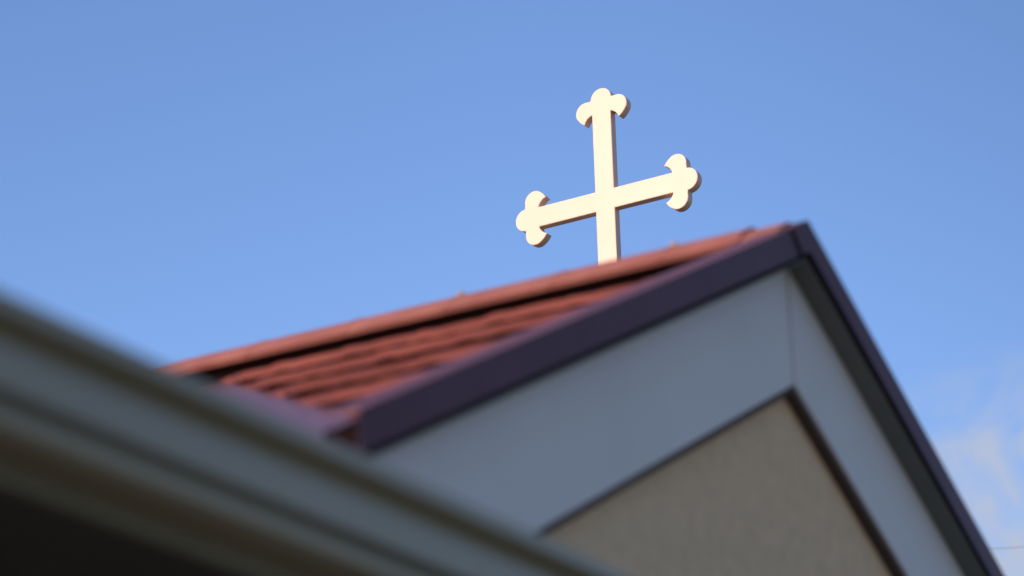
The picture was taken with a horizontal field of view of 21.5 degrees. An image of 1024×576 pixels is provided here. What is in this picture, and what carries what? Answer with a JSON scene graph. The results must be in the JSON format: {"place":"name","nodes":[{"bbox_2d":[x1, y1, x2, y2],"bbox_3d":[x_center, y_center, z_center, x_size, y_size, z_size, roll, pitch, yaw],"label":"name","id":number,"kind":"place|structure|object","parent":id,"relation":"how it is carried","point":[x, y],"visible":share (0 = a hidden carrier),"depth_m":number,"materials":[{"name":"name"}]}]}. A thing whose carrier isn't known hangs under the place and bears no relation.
{"place":"outdoors","nodes":[
{"label":"outdoors","id":0,"kind":"place"},
{"bbox_2d":[0,290,628,575],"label":"roof","id":1,"kind":"object","parent":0,"point":[116,459],"visible":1,"depth_m":4.64,"materials":[{"name":"grey paint"}]},
{"bbox_2d":[0,0,1023,575],"label":"sky","id":2,"kind":"structure","parent":0,"point":[180,180],"materials":[{"name":"blue"}]},
{"bbox_2d":[164,220,1004,575],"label":"chapel","id":3,"kind":"structure","parent":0,"point":[732,404],"depth_m":8.46,"materials":[{"name":"beige paint"}]},
{"bbox_2d":[516,88,701,262],"bbox_3d":[0.705,-0.703,19.982,1.544,1.690,0.075,-14,-24,28],"label":"cross","id":4,"kind":"object","parent":3,"relation":"on","point":[609,199],"visible":0.98,"depth_m":20.00,"materials":[{"name":"beige paint"}]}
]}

